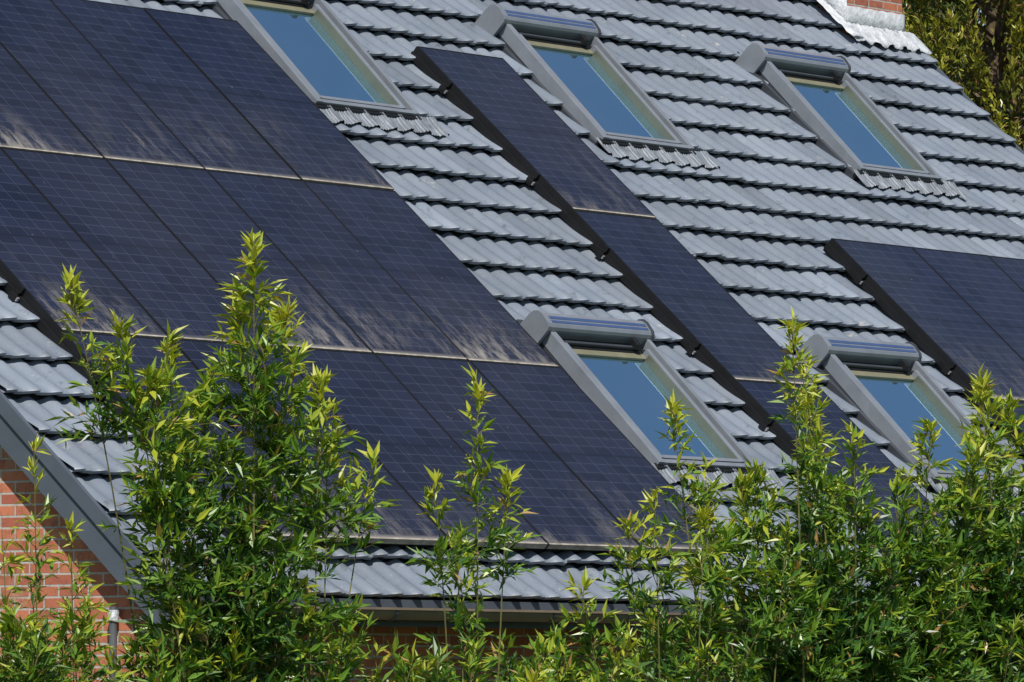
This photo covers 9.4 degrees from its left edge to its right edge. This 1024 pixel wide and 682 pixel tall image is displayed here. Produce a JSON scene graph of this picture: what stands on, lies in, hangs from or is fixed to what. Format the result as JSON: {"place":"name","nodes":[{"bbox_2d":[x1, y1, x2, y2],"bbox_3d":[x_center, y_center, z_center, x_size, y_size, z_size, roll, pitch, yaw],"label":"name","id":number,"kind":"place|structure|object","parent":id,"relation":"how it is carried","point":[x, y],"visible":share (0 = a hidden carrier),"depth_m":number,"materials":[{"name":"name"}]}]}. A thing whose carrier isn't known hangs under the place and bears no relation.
{"place":"outdoors","nodes":[
{"label":"outdoors","id":0,"kind":"place"},
{"label":"ground","id":1,"kind":"structure","parent":0,"visible":0},
{"bbox_2d":[0,434,119,681],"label":"bamboo plant","id":2,"kind":"object","parent":1,"relation":"on","point":[85,608],"visible":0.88,"depth_m":30.47,"materials":[{"name":"green plant"}]},
{"bbox_2d":[43,227,398,681],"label":"bamboo plant","id":3,"kind":"object","parent":1,"relation":"on","point":[249,580],"visible":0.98,"depth_m":31.75,"materials":[{"name":"green plant"}]},
{"bbox_2d":[405,363,541,681],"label":"bamboo plant","id":4,"kind":"object","parent":1,"relation":"on","point":[459,546],"visible":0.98,"depth_m":33.40,"materials":[{"name":"green plant"}]},
{"bbox_2d":[0,445,1015,681],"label":"walls","id":5,"kind":"structure","parent":1,"relation":"on","point":[14,479],"depth_m":35.84,"materials":[{"name":"red brick"}]},
{"bbox_2d":[107,606,118,679],"bbox_3d":[-2.272,2.955,35.249,0.068,2.890,0.068,-2,-4,36],"label":"wall pipe","id":6,"kind":"object","parent":5,"relation":"attached to","point":[114,616],"depth_m":35.30,"materials":[{"name":"metal"}]},
{"bbox_2d":[140,596,782,631],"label":"eaves and windows","id":7,"kind":"object","parent":5,"relation":"attached to","point":[488,605],"visible":0.11,"depth_m":37.47,"materials":[{"name":"painted wood"},{"name":"zinc"}]},
{"bbox_2d":[209,606,901,624],"bbox_3d":[2.936,1.895,41.575,0.140,0.078,16.350,-2,-4,36],"label":"gutter","id":8,"kind":"object","parent":7,"relation":"attached to","point":[430,614],"visible":0.22,"depth_m":37.32,"materials":[{"name":"metal"}]},
{"bbox_2d":[0,0,1023,609],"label":"roof deck","id":9,"kind":"structure","parent":5,"relation":"on","point":[348,136],"depth_m":45.02,"materials":[{"name":"stone"}]},
{"bbox_2d":[198,0,421,119],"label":"roof window","id":10,"kind":"structure","parent":9,"relation":"in","point":[318,54],"depth_m":43.17,"materials":[{"name":"glass"}]},
{"bbox_2d":[0,0,1023,608],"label":"roof tiles","id":11,"kind":"object","parent":9,"relation":"on","point":[376,576],"visible":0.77,"depth_m":45.04,"materials":[{"name":"tile"}]},
{"bbox_2d":[0,0,728,557],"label":"solar panel array","id":12,"kind":"object","parent":11,"relation":"on","point":[154,164],"visible":0.68,"depth_m":39.57,"materials":[{"name":"blue glass"}]},
{"bbox_2d":[319,105,449,135],"bbox_3d":[-0.911,-1.528,42.822,0.151,0.156,1.470,-2,-4,36],"label":"window apron","id":13,"kind":"object","parent":11,"relation":"on","point":[432,125],"depth_m":42.87,"materials":[{"name":"grey metal"}]},
{"bbox_2d":[595,137,720,169],"bbox_3d":[1.085,-1.373,45.583,0.148,0.155,1.470,-2,-4,36],"label":"window apron","id":14,"kind":"object","parent":11,"relation":"on","point":[704,159],"depth_m":45.60,"materials":[{"name":"grey metal"}]},
{"bbox_2d":[409,46,951,555],"bbox_3d":[1.245,-0.258,43.411,4.168,3.786,1.115,-2,-4,36],"label":"solar panel array","id":15,"kind":"object","parent":11,"relation":"on","point":[651,258],"visible":0.78,"depth_m":43.56,"materials":[{"name":"blue glass"}]},
{"bbox_2d":[651,463,785,489],"bbox_3d":[1.383,0.898,41.098,0.150,0.154,1.470,-2,-4,36],"label":"window apron","id":16,"kind":"object","parent":11,"relation":"on","point":[667,474],"depth_m":41.07,"materials":[{"name":"grey metal"}]},
{"bbox_2d":[854,169,965,198],"bbox_3d":[3.117,-1.226,48.416,0.149,0.156,1.470,-2,-4,36],"label":"window apron","id":17,"kind":"object","parent":11,"relation":"on","point":[947,188],"depth_m":48.39,"materials":[{"name":"grey metal"}]},
{"bbox_2d":[823,238,1023,454],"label":"solar panel array","id":18,"kind":"object","parent":11,"relation":"on","point":[958,317],"visible":0.77,"depth_m":46.27,"materials":[{"name":"blue glass"}]},
{"bbox_2d":[928,478,1023,498],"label":"window apron","id":19,"kind":"object","parent":11,"relation":"on","point":[938,486],"depth_m":43.37,"materials":[{"name":"grey metal"}]},
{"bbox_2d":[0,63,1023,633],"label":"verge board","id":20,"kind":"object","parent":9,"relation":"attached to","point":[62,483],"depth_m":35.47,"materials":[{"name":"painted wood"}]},
{"bbox_2d":[471,4,695,154],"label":"roof window","id":21,"kind":"structure","parent":9,"relation":"in","point":[576,67],"depth_m":45.90,"materials":[{"name":"glass"}]},
{"bbox_2d":[516,310,756,473],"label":"roof window","id":22,"kind":"structure","parent":9,"relation":"in","point":[624,375],"depth_m":41.44,"materials":[{"name":"glass"}]},
{"bbox_2d":[731,43,943,184],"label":"roof window","id":23,"kind":"structure","parent":9,"relation":"in","point":[830,102],"depth_m":48.70,"materials":[{"name":"glass"}]},
{"bbox_2d":[792,334,1023,491],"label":"roof window","id":24,"kind":"structure","parent":9,"relation":"in","point":[891,391],"depth_m":44.16,"materials":[{"name":"glass"}]},
{"bbox_2d":[807,0,901,35],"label":"chimney","id":25,"kind":"object","parent":5,"relation":"on","point":[894,6],"depth_m":51.23,"materials":[{"name":"red brick"}]},
{"bbox_2d":[817,0,931,54],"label":"chimney flashing","id":26,"kind":"object","parent":25,"relation":"attached to","point":[859,24],"visible":1,"depth_m":51.07,"materials":[{"name":"white metal"}]},
{"bbox_2d":[0,558,1023,681],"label":"bamboo hedge","id":27,"kind":"object","parent":1,"relation":"on","point":[343,655],"visible":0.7,"depth_m":33.80,"materials":[{"name":"green plant"}]},
{"bbox_2d":[559,486,747,681],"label":"bamboo plant","id":28,"kind":"object","parent":1,"relation":"on","point":[696,564],"visible":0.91,"depth_m":34.73,"materials":[{"name":"green plant"}]},
{"bbox_2d":[644,307,1023,681],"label":"bamboo plant","id":29,"kind":"object","parent":1,"relation":"on","point":[822,621],"visible":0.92,"depth_m":36.29,"materials":[{"name":"green plant"}]},
{"bbox_2d":[902,0,1023,150],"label":"conifer tree","id":30,"kind":"object","parent":1,"relation":"on","point":[983,85],"visible":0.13,"depth_m":73.88,"materials":[{"name":"green plant"}]},
{"bbox_2d":[903,0,1023,140],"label":"conifer tree","id":31,"kind":"object","parent":1,"relation":"on","point":[958,80],"depth_m":80.94,"materials":[{"name":"green plant"}]},
{"bbox_2d":[904,1,1023,141],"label":"conifer tree","id":32,"kind":"object","parent":1,"relation":"on","point":[1021,77],"depth_m":91.49,"materials":[{"name":"green plant"}]}
]}

